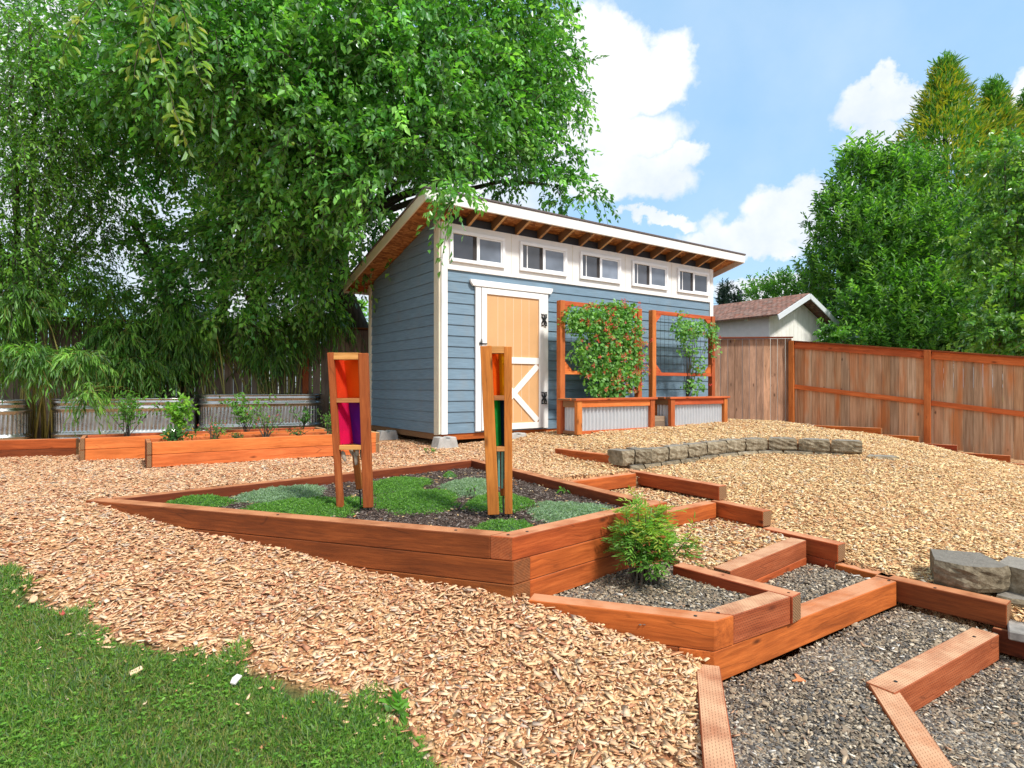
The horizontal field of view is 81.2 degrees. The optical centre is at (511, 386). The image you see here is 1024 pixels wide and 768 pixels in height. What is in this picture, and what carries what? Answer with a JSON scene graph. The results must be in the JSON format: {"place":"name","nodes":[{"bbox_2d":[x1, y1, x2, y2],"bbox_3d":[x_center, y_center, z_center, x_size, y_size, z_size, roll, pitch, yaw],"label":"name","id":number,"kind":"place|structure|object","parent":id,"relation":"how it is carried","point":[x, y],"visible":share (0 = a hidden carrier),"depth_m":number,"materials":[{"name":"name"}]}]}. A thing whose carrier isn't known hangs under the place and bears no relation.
{"place":"outdoors","nodes":[
{"label":"outdoors","id":0,"kind":"place"},
{"bbox_2d":[0,560,449,767],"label":"lawn grass","id":1,"kind":"structure","parent":0,"point":[29,690],"depth_m":2.20,"materials":[{"name":"green plant"}]},
{"bbox_2d":[137,259,331,402],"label":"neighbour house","id":2,"kind":"structure","parent":0,"point":[230,309],"depth_m":20.99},
{"bbox_2d":[0,388,1023,767],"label":"ground","id":3,"kind":"structure","parent":0,"point":[292,686],"depth_m":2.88,"materials":[{"name":"beige wood"}]},
{"bbox_2d":[0,400,31,439],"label":"steel trough","id":4,"kind":"object","parent":3,"relation":"on","point":[14,419],"visible":0.76,"depth_m":8.05,"materials":[{"name":"metal"}]},
{"bbox_2d":[0,438,78,457],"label":"timber bed","id":5,"kind":"object","parent":3,"relation":"on","point":[39,447],"visible":0.79,"depth_m":6.72,"materials":[{"name":"orange wood"}]},
{"bbox_2d":[0,264,120,438],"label":"bamboo clump","id":6,"kind":"object","parent":3,"relation":"on","point":[43,366],"visible":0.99,"depth_m":8.06,"materials":[{"name":"green plant"}]},
{"bbox_2d":[0,0,159,351],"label":"maple tree","id":7,"kind":"object","parent":3,"relation":"on","point":[33,264],"visible":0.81,"depth_m":8.07,"materials":[{"name":"green plant"}]},
{"bbox_2d":[45,278,171,436],"bbox_3d":[-5.852,-0.419,8.781,1.985,2.440,1.506,0,0,42],"label":"bamboo clump","id":8,"kind":"object","parent":3,"relation":"on","point":[120,354],"visible":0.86,"depth_m":8.72,"materials":[{"name":"green plant"}]},
{"bbox_2d":[51,397,196,441],"bbox_3d":[-5.690,0.475,8.830,1.836,0.604,0.656,0,0,-20],"label":"steel trough","id":9,"kind":"object","parent":3,"relation":"on","point":[89,425],"visible":0.45,"depth_m":8.49,"materials":[{"name":"metal"}]},
{"bbox_2d":[108,288,229,428],"bbox_3d":[-5.395,-0.382,9.318,1.807,2.368,1.320,0,0,0],"label":"bamboo clump","id":10,"kind":"object","parent":3,"relation":"on","point":[177,337],"visible":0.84,"depth_m":9.12,"materials":[{"name":"green plant"}]},
{"bbox_2d":[0,316,375,438],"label":"board fence","id":11,"kind":"object","parent":3,"relation":"on","point":[306,384],"visible":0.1,"depth_m":9.85,"materials":[{"name":"brown wood"}]},
{"bbox_2d":[80,427,326,460],"bbox_3d":[-3.606,0.676,7.218,2.601,0.247,0.501,0,0,-33],"label":"timber bed","id":12,"kind":"object","parent":3,"relation":"on","point":[110,446],"visible":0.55,"depth_m":6.54,"materials":[{"name":"brown wood"}]},
{"bbox_2d":[84,380,175,436],"bbox_3d":[-4.300,0.263,6.797,0.931,0.679,0.571,0,0,-42],"label":"blueberry shrub","id":13,"kind":"object","parent":12,"relation":"on","point":[129,414],"visible":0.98,"depth_m":6.73,"materials":[{"name":"green plant"}]},
{"bbox_2d":[160,390,199,430],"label":"leafy shrub","id":14,"kind":"object","parent":12,"relation":"on","point":[176,412],"visible":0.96,"depth_m":6.91,"materials":[{"name":"green plant"}]},
{"bbox_2d":[219,392,276,431],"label":"leafy shrub","id":15,"kind":"object","parent":12,"relation":"on","point":[243,418],"visible":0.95,"depth_m":7.29,"materials":[{"name":"green plant"}]},
{"bbox_2d":[178,311,313,396],"bbox_3d":[-4.388,-0.243,9.845,2.185,2.091,1.185,0,0,-15],"label":"bamboo clump","id":16,"kind":"object","parent":3,"relation":"on","point":[257,357],"visible":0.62,"depth_m":9.66,"materials":[{"name":"green plant"}]},
{"bbox_2d":[196,394,323,430],"bbox_3d":[-4.020,0.428,9.620,1.886,0.604,0.656,0,0,-22],"label":"steel trough","id":17,"kind":"object","parent":3,"relation":"on","point":[209,405],"visible":0.77,"depth_m":9.35,"materials":[{"name":"metal"}]},
{"bbox_2d":[145,431,378,467],"bbox_3d":[-2.697,0.671,6.653,2.361,0.247,0.504,0,0,-33],"label":"timber bed","id":18,"kind":"object","parent":3,"relation":"on","point":[205,450],"visible":0.76,"depth_m":6.28,"materials":[{"name":"brown wood"}]},
{"bbox_2d":[158,424,196,441],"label":"bedding plant","id":19,"kind":"object","parent":18,"relation":"on","point":[174,435],"visible":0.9,"depth_m":6.15,"materials":[{"name":"green plant"}]},
{"bbox_2d":[192,416,233,439],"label":"bedding plant","id":20,"kind":"object","parent":18,"relation":"on","point":[220,429],"visible":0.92,"depth_m":6.34,"materials":[{"name":"green plant"}]},
{"bbox_2d":[242,404,291,436],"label":"bedding plant","id":21,"kind":"object","parent":18,"relation":"on","point":[267,418],"visible":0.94,"depth_m":6.70,"materials":[{"name":"green plant"}]},
{"bbox_2d":[0,0,620,360],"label":"apple tree","id":22,"kind":"object","parent":3,"relation":"on","point":[346,78],"visible":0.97,"depth_m":7.85,"materials":[{"name":"green plant"}]},
{"bbox_2d":[50,0,213,160],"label":"cherry branch","id":23,"kind":"object","parent":22,"relation":"attached to","point":[149,28],"visible":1,"depth_m":5.18,"materials":[{"name":"green plant"}]},
{"bbox_2d":[263,302,365,393],"bbox_3d":[-3.373,-0.332,10.166,1.617,2.267,1.242,0,0,-43],"label":"bamboo clump","id":24,"kind":"object","parent":3,"relation":"on","point":[311,339],"visible":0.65,"depth_m":10.01,"materials":[{"name":"green plant"}]},
{"bbox_2d":[86,459,672,597],"bbox_3d":[-0.709,0.950,4.168,3.391,0.366,2.826,0,0,-42],"label":"raised planter","id":25,"kind":"object","parent":3,"relation":"on","point":[555,557],"visible":0.55,"depth_m":3.37,"materials":[{"name":"brown wood"}]},
{"bbox_2d":[207,467,619,528],"bbox_3d":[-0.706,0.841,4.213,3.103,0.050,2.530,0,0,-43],"label":"bark mulch","id":26,"kind":"object","parent":25,"relation":"in","point":[437,519],"visible":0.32,"depth_m":4.20,"materials":[{"name":"brown wood"}]},
{"bbox_2d":[165,493,240,506],"bbox_3d":[-2.259,0.816,4.239,0.532,0.093,0.518,0,0,33],"label":"thyme mat","id":27,"kind":"object","parent":26,"relation":"on","point":[207,499],"visible":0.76,"depth_m":4.21,"materials":[{"name":"green plant"}]},
{"bbox_2d":[229,484,327,505],"bbox_3d":[-1.769,0.817,4.580,0.721,0.095,0.945,0,0,0],"label":"thyme mat","id":28,"kind":"object","parent":26,"relation":"on","point":[268,494],"visible":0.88,"depth_m":4.49,"materials":[{"name":"green plant"}]},
{"bbox_2d":[237,495,362,517],"bbox_3d":[-1.432,0.818,4.033,0.899,0.098,0.938,0,0,0],"label":"thyme mat","id":29,"kind":"object","parent":26,"relation":"on","point":[319,506],"visible":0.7,"depth_m":4.00,"materials":[{"name":"green plant"}]},
{"bbox_2d":[327,352,373,511],"bbox_3d":[-1.087,0.335,4.085,0.303,1.122,0.174,0,0,0],"label":"garden totem","id":30,"kind":"object","parent":26,"relation":"on","point":[349,385],"visible":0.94,"depth_m":4.00,"materials":[{"name":"brown wood"}]},
{"bbox_2d":[373,475,433,496],"bbox_3d":[-0.962,0.817,4.986,0.601,0.090,0.979,0,0,0],"label":"thyme mat","id":31,"kind":"object","parent":26,"relation":"on","point":[389,485],"visible":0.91,"depth_m":4.91,"materials":[{"name":"green plant"}]},
{"bbox_2d":[373,487,462,515],"bbox_3d":[-0.719,0.817,4.355,0.760,0.092,1.020,0,0,0],"label":"thyme mat","id":32,"kind":"object","parent":26,"relation":"on","point":[420,500],"visible":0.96,"depth_m":4.20,"materials":[{"name":"green plant"}]},
{"bbox_2d":[438,475,486,497],"bbox_3d":[-0.377,0.816,4.943,0.514,0.096,0.980,0,0,0],"label":"thyme mat","id":33,"kind":"object","parent":26,"relation":"on","point":[459,486],"visible":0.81,"depth_m":4.83,"materials":[{"name":"green plant"}]},
{"bbox_2d":[480,346,511,518],"bbox_3d":[-0.099,0.319,3.855,0.205,1.152,0.154,0,0,0],"label":"garden totem","id":34,"kind":"object","parent":26,"relation":"on","point":[496,368],"visible":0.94,"depth_m":3.78,"materials":[{"name":"brown wood"}]},
{"bbox_2d":[460,492,535,512],"bbox_3d":[-0.092,0.817,4.295,0.566,0.094,0.737,0,0,0],"label":"thyme mat","id":35,"kind":"object","parent":26,"relation":"on","point":[479,501],"visible":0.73,"depth_m":4.16,"materials":[{"name":"green plant"}]},
{"bbox_2d":[470,518,532,531],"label":"thyme mat","id":36,"kind":"object","parent":26,"relation":"on","point":[505,525],"visible":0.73,"depth_m":3.47,"materials":[{"name":"green plant"}]},
{"bbox_2d":[526,500,611,523],"bbox_3d":[0.409,0.816,3.872,0.646,0.095,0.920,0,0,0],"label":"thyme mat","id":37,"kind":"object","parent":26,"relation":"on","point":[552,511],"visible":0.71,"depth_m":3.86,"materials":[{"name":"green plant"}]},
{"bbox_2d":[379,687,410,724],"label":"weed","id":38,"kind":"object","parent":3,"relation":"on","point":[399,704],"visible":0.99,"depth_m":2.33,"materials":[{"name":"green plant"}]},
{"bbox_2d":[431,436,457,448],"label":"concrete pier","id":39,"kind":"structure","parent":3,"relation":"on","point":[439,442],"depth_m":7.53,"materials":[{"name":"grey concrete"}]},
{"bbox_2d":[343,186,745,439],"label":"garden shed","id":40,"kind":"structure","parent":3,"relation":"on","point":[511,275],"depth_m":8.52,"materials":[{"name":"blue wood"}]},
{"bbox_2d":[449,229,504,267],"bbox_3d":[-0.452,-1.829,7.984,0.860,0.412,0.033,0,0,-35],"label":"window","id":41,"kind":"structure","parent":40,"relation":"in","point":[474,248],"depth_m":7.97,"materials":[{"name":"white plastic"}]},
{"bbox_2d":[479,287,546,430],"bbox_3d":[0.028,-0.363,8.307,1.142,1.920,0.057,0,0,-35],"label":"door","id":42,"kind":"structure","parent":40,"relation":"in","point":[516,320],"depth_m":8.38,"materials":[{"name":"beige paint"}]},
{"bbox_2d":[519,241,566,276],"bbox_3d":[0.463,-1.829,8.627,0.860,0.412,0.033,0,0,-35],"label":"window","id":43,"kind":"structure","parent":40,"relation":"in","point":[533,257],"depth_m":8.61,"materials":[{"name":"white plastic"}]},
{"bbox_2d":[579,251,620,283],"bbox_3d":[1.378,-1.829,9.266,0.860,0.412,0.033,0,0,-35],"label":"window","id":44,"kind":"structure","parent":40,"relation":"in","point":[594,267],"depth_m":9.25,"materials":[{"name":"white plastic"}]},
{"bbox_2d":[631,260,667,290],"bbox_3d":[2.294,-1.829,9.907,0.860,0.412,0.033,0,0,-35],"label":"window","id":45,"kind":"structure","parent":40,"relation":"in","point":[643,274],"depth_m":9.89,"materials":[{"name":"white plastic"}]},
{"bbox_2d":[677,268,709,295],"bbox_3d":[3.209,-1.829,10.545,0.860,0.412,0.033,0,0,-35],"label":"window","id":46,"kind":"structure","parent":40,"relation":"in","point":[688,281],"depth_m":10.53,"materials":[{"name":"white plastic"}]},
{"bbox_2d":[555,448,617,466],"bbox_3d":[0.809,0.772,6.479,0.090,0.120,0.927,0,0,-38],"label":"edging board","id":47,"kind":"object","parent":3,"relation":"on","point":[590,456],"visible":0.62,"depth_m":6.44,"materials":[{"name":"orange wood"}]},
{"bbox_2d":[557,300,657,434],"bbox_3d":[1.401,-0.255,8.588,1.662,1.870,0.452,0,0,-35],"label":"trellis planter","id":48,"kind":"object","parent":3,"relation":"on","point":[578,416],"visible":0.78,"depth_m":8.29,"materials":[{"name":"brown wood"}]},
{"bbox_2d":[557,298,652,397],"bbox_3d":[1.398,-0.511,8.682,1.757,1.569,0.496,0,0,-34],"label":"honeysuckle vine","id":49,"kind":"object","parent":48,"relation":"attached to","point":[606,327],"visible":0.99,"depth_m":8.63,"materials":[{"name":"green plant"}]},
{"bbox_2d":[626,464,644,470],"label":"stone block","id":50,"kind":"structure","parent":3,"relation":"on","point":[637,466],"depth_m":6.09,"materials":[{"name":"grey stone"}]},
{"bbox_2d":[607,448,634,465],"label":"stone block","id":51,"kind":"structure","parent":50,"relation":"on","point":[622,457],"depth_m":6.06,"materials":[{"name":"grey stone"}]},
{"bbox_2d":[571,468,725,499],"bbox_3d":[0.982,0.894,5.259,1.158,0.120,1.265,0,0,-32],"label":"timber step","id":52,"kind":"object","parent":3,"relation":"on","point":[710,490],"visible":0.74,"depth_m":5.42,"materials":[{"name":"orange wood"}]},
{"bbox_2d":[643,463,660,468],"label":"stone block","id":53,"kind":"structure","parent":3,"relation":"on","point":[648,465],"depth_m":6.21,"materials":[{"name":"grey stone"}]},
{"bbox_2d":[626,447,651,463],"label":"stone block","id":54,"kind":"structure","parent":53,"relation":"on","point":[642,455],"depth_m":6.16,"materials":[{"name":"grey stone"}]},
{"bbox_2d":[554,561,751,624],"bbox_3d":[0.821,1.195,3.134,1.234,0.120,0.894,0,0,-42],"label":"gravel bed","id":55,"kind":"object","parent":3,"relation":"on","point":[570,595],"visible":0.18,"depth_m":3.27,"materials":[{"name":"grey gravel"}]},
{"bbox_2d":[600,485,705,587],"bbox_3d":[0.783,0.856,3.419,0.563,0.574,0.598,0,0,0],"label":"nandina shrub","id":56,"kind":"object","parent":55,"relation":"on","point":[645,539],"visible":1,"depth_m":3.33,"materials":[{"name":"green plant"}]},
{"bbox_2d":[528,562,800,650],"bbox_3d":[0.785,1.212,3.077,1.276,0.274,0.732,0,0,-30],"label":"terrace edging","id":57,"kind":"object","parent":3,"relation":"on","point":[764,608],"visible":0.76,"depth_m":2.90,"materials":[{"name":"orange wood"}]},
{"bbox_2d":[660,460,680,466],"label":"stone block","id":58,"kind":"structure","parent":3,"relation":"on","point":[669,463],"depth_m":6.40,"materials":[{"name":"grey stone"}]},
{"bbox_2d":[641,447,668,462],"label":"stone block","id":59,"kind":"structure","parent":58,"relation":"on","point":[659,454],"depth_m":6.30,"materials":[{"name":"grey stone"}]},
{"bbox_2d":[663,444,688,460],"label":"stone block","id":60,"kind":"structure","parent":58,"relation":"on","point":[678,451],"depth_m":6.53,"materials":[{"name":"grey stone"}]},
{"bbox_2d":[649,310,729,426],"bbox_3d":[2.908,-0.255,9.644,1.582,1.870,0.452,0,0,-35],"label":"trellis planter","id":61,"kind":"object","parent":3,"relation":"on","point":[709,408],"visible":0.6,"depth_m":9.45,"materials":[{"name":"brown wood"}]},
{"bbox_2d":[670,310,721,396],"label":"honeysuckle vine","id":62,"kind":"object","parent":61,"relation":"attached to","point":[690,333],"visible":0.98,"depth_m":9.82,"materials":[{"name":"green plant"}]},
{"bbox_2d":[680,457,698,463],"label":"stone block","id":63,"kind":"structure","parent":3,"relation":"on","point":[690,460],"depth_m":6.64,"materials":[{"name":"grey stone"}]},
{"bbox_2d":[680,442,706,457],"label":"stone block","id":64,"kind":"structure","parent":63,"relation":"on","point":[697,449],"depth_m":6.78,"materials":[{"name":"grey stone"}]},
{"bbox_2d":[699,455,717,460],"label":"stone block","id":65,"kind":"structure","parent":3,"relation":"on","point":[707,456],"depth_m":6.89,"materials":[{"name":"grey stone"}]},
{"bbox_2d":[699,440,726,454],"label":"stone block","id":66,"kind":"structure","parent":65,"relation":"on","point":[713,447],"depth_m":7.05,"materials":[{"name":"grey stone"}]},
{"bbox_2d":[696,664,735,767],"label":"edging board","id":67,"kind":"object","parent":3,"relation":"on","point":[716,745],"visible":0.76,"depth_m":2.27,"materials":[{"name":"brown wood"}]},
{"bbox_2d":[717,452,737,457],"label":"stone block","id":68,"kind":"structure","parent":3,"relation":"on","point":[728,454],"depth_m":7.16,"materials":[{"name":"grey stone"}]},
{"bbox_2d":[715,438,745,452],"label":"stone block","id":69,"kind":"structure","parent":68,"relation":"on","point":[735,445],"depth_m":7.28,"materials":[{"name":"grey stone"}]},
{"bbox_2d":[736,451,757,455],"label":"stone block","id":70,"kind":"structure","parent":3,"relation":"on","point":[745,452],"depth_m":7.33,"materials":[{"name":"grey stone"}]},
{"bbox_2d":[741,437,767,450],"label":"stone block","id":71,"kind":"structure","parent":70,"relation":"on","point":[755,444],"depth_m":7.45,"materials":[{"name":"grey stone"}]},
{"bbox_2d":[715,336,792,421],"bbox_3d":[3.702,-0.113,12.864,4.428,1.864,0.208,0,0,6],"label":"board fence","id":72,"kind":"object","parent":3,"relation":"on","point":[742,372],"visible":0.27,"depth_m":12.68,"materials":[{"name":"brown wood"}]},
{"bbox_2d":[758,450,782,453],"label":"stone block","id":73,"kind":"structure","parent":3,"relation":"on","point":[770,451],"depth_m":7.44,"materials":[{"name":"grey stone"}]},
{"bbox_2d":[769,437,796,450],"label":"stone block","id":74,"kind":"structure","parent":73,"relation":"on","point":[783,443],"depth_m":7.46,"materials":[{"name":"grey stone"}]},
{"bbox_2d":[713,293,839,419],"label":"neighbour outbuilding","id":75,"kind":"structure","parent":3,"relation":"on","point":[797,316],"depth_m":16.72,"materials":[{"name":"white wood"}]},
{"bbox_2d":[737,265,845,331],"bbox_3d":[9.853,-1.618,20.180,2.822,5.291,4.295,0,0,-25],"label":"leafy hedge","id":76,"kind":"object","parent":3,"relation":"on","point":[772,287],"visible":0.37,"depth_m":20.66,"materials":[{"name":"green plant"}]},
{"bbox_2d":[714,527,892,582],"bbox_3d":[1.719,1.199,3.886,1.223,0.242,0.893,0,0,-33],"label":"timber step","id":77,"kind":"object","parent":3,"relation":"on","point":[794,550],"visible":0.62,"depth_m":4.01,"materials":[{"name":"orange wood"}]},
{"bbox_2d":[775,565,863,602],"bbox_3d":[1.806,1.310,3.643,1.079,0.120,0.508,0,0,-39],"label":"gravel step","id":78,"kind":"object","parent":3,"relation":"on","point":[815,579],"visible":0.12,"depth_m":3.82,"materials":[{"name":"grey gravel"}]},
{"bbox_2d":[765,564,866,602],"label":"gravel stones","id":79,"kind":"object","parent":78,"relation":"on","point":[818,585],"visible":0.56,"depth_m":3.80,"materials":[{"name":"grey gravel"}]},
{"bbox_2d":[815,452,842,454],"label":"stone block","id":80,"kind":"structure","parent":3,"relation":"on","point":[819,453],"depth_m":7.22,"materials":[{"name":"grey stone"}]},
{"bbox_2d":[798,438,829,452],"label":"stone block","id":81,"kind":"structure","parent":80,"relation":"on","point":[814,445],"depth_m":7.32,"materials":[{"name":"grey stone"}]},
{"bbox_2d":[831,439,861,453],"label":"stone block","id":82,"kind":"structure","parent":80,"relation":"on","point":[846,446],"depth_m":7.12,"materials":[{"name":"grey stone"}]},
{"bbox_2d":[812,317,867,345],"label":"climbing shrub","id":83,"kind":"object","parent":3,"relation":"on","point":[836,334],"visible":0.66,"depth_m":15.33,"materials":[{"name":"green plant"}]},
{"bbox_2d":[679,573,1010,680],"bbox_3d":[1.808,1.292,3.085,2.041,0.155,0.674,0,0,-34],"label":"timber step","id":84,"kind":"object","parent":3,"relation":"on","point":[827,614],"visible":0.88,"depth_m":3.38,"materials":[{"name":"orange wood"}]},
{"bbox_2d":[814,425,881,433],"bbox_3d":[6.341,0.843,11.702,1.570,0.118,0.090,0,0,44],"label":"edging board","id":85,"kind":"object","parent":3,"relation":"on","point":[870,430],"visible":0.38,"depth_m":11.39,"materials":[{"name":"orange wood"}]},
{"bbox_2d":[790,126,1003,372],"bbox_3d":[11.388,-3.207,17.259,5.621,8.882,4.659,0,0,0],"label":"laurel tree","id":86,"kind":"object","parent":3,"relation":"on","point":[889,309],"visible":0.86,"depth_m":16.77,"materials":[{"name":"green plant"}]},
{"bbox_2d":[788,340,1023,459],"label":"board fence","id":87,"kind":"object","parent":3,"relation":"on","point":[898,391],"visible":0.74,"depth_m":11.04,"materials":[{"name":"brown wood"}]},
{"bbox_2d":[820,50,1023,361],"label":"conifer tree","id":88,"kind":"object","parent":3,"relation":"on","point":[947,101],"visible":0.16,"depth_m":20.41,"materials":[{"name":"green plant"}]},
{"bbox_2d":[930,549,1010,592],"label":"stone block","id":89,"kind":"structure","parent":3,"relation":"on","point":[978,572],"depth_m":3.59,"materials":[{"name":"grey stone"}]},
{"bbox_2d":[936,124,1023,441],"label":"maple tree","id":90,"kind":"object","parent":3,"relation":"on","point":[1006,337],"visible":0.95,"depth_m":12.47,"materials":[{"name":"green plant"}]},
{"bbox_2d":[992,626,1023,658],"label":"edging board","id":91,"kind":"object","parent":3,"relation":"on","point":[1007,646],"visible":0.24,"depth_m":3.31,"materials":[{"name":"brown wood"}]},
{"bbox_2d":[996,591,1023,609],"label":"stone block","id":92,"kind":"structure","parent":3,"relation":"on","point":[1016,599],"depth_m":3.49,"materials":[{"name":"grey stone"}]},
{"bbox_2d":[999,556,1023,594],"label":"stone block","id":93,"kind":"structure","parent":92,"relation":"on","point":[1015,565],"depth_m":3.57,"materials":[{"name":"grey stone"}]},
{"bbox_2d":[1007,619,1023,642],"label":"stone block","id":94,"kind":"structure","parent":3,"relation":"on","point":[1015,629],"depth_m":3.23,"materials":[{"name":"stone"}]},
{"bbox_2d":[0,0,1023,387],"label":"sky","id":95,"kind":"structure","parent":0,"point":[720,121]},
{"bbox_2d":[611,487,710,508],"bbox_3d":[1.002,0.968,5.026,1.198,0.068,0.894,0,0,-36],"label":"wood chips","id":96,"kind":"object","parent":0,"point":[664,496],"visible":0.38,"depth_m":5.16,"materials":[{"name":"beige wood"}]},
{"bbox_2d":[713,278,737,304],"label":"spruce tree","id":97,"kind":"object","parent":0,"point":[724,296],"visible":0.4,"depth_m":59.66,"materials":[{"name":"green plant"}]},
{"bbox_2d":[664,517,787,569],"bbox_3d":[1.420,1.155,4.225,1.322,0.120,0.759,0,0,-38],"label":"terrace ground","id":98,"kind":"structure","parent":0,"point":[711,567],"depth_m":4.10,"materials":[{"name":"brown wood"}]},
{"bbox_2d":[667,500,770,528],"bbox_3d":[1.346,1.067,4.523,1.217,0.222,0.515,0,0,-31],"label":"timber step","id":99,"kind":"object","parent":98,"relation":"on","point":[755,517],"visible":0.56,"depth_m":4.73,"materials":[{"name":"orange wood"}]},
{"bbox_2d":[722,607,996,767],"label":"gravel path","id":100,"kind":"structure","parent":0,"point":[823,734],"depth_m":2.54,"materials":[{"name":"grey gravel"}]},
{"bbox_2d":[730,608,976,767],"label":"stray chips","id":101,"kind":"object","parent":100,"relation":"on","point":[844,758],"visible":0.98,"depth_m":2.46,"materials":[{"name":"grey gravel"}]},
{"bbox_2d":[866,627,998,767],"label":"timber step","id":102,"kind":"object","parent":100,"relation":"on","point":[902,693],"visible":0.91,"depth_m":2.81,"materials":[{"name":"brown wood"}]},
{"bbox_2d":[914,655,1023,767],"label":"gravel path","id":103,"kind":"structure","parent":0,"point":[968,748],"depth_m":2.60,"materials":[{"name":"grey gravel"}]},
{"bbox_2d":[925,663,1022,767],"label":"stray chips","id":104,"kind":"object","parent":103,"relation":"on","point":[1017,746],"visible":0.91,"depth_m":2.62,"materials":[{"name":"grey gravel"}]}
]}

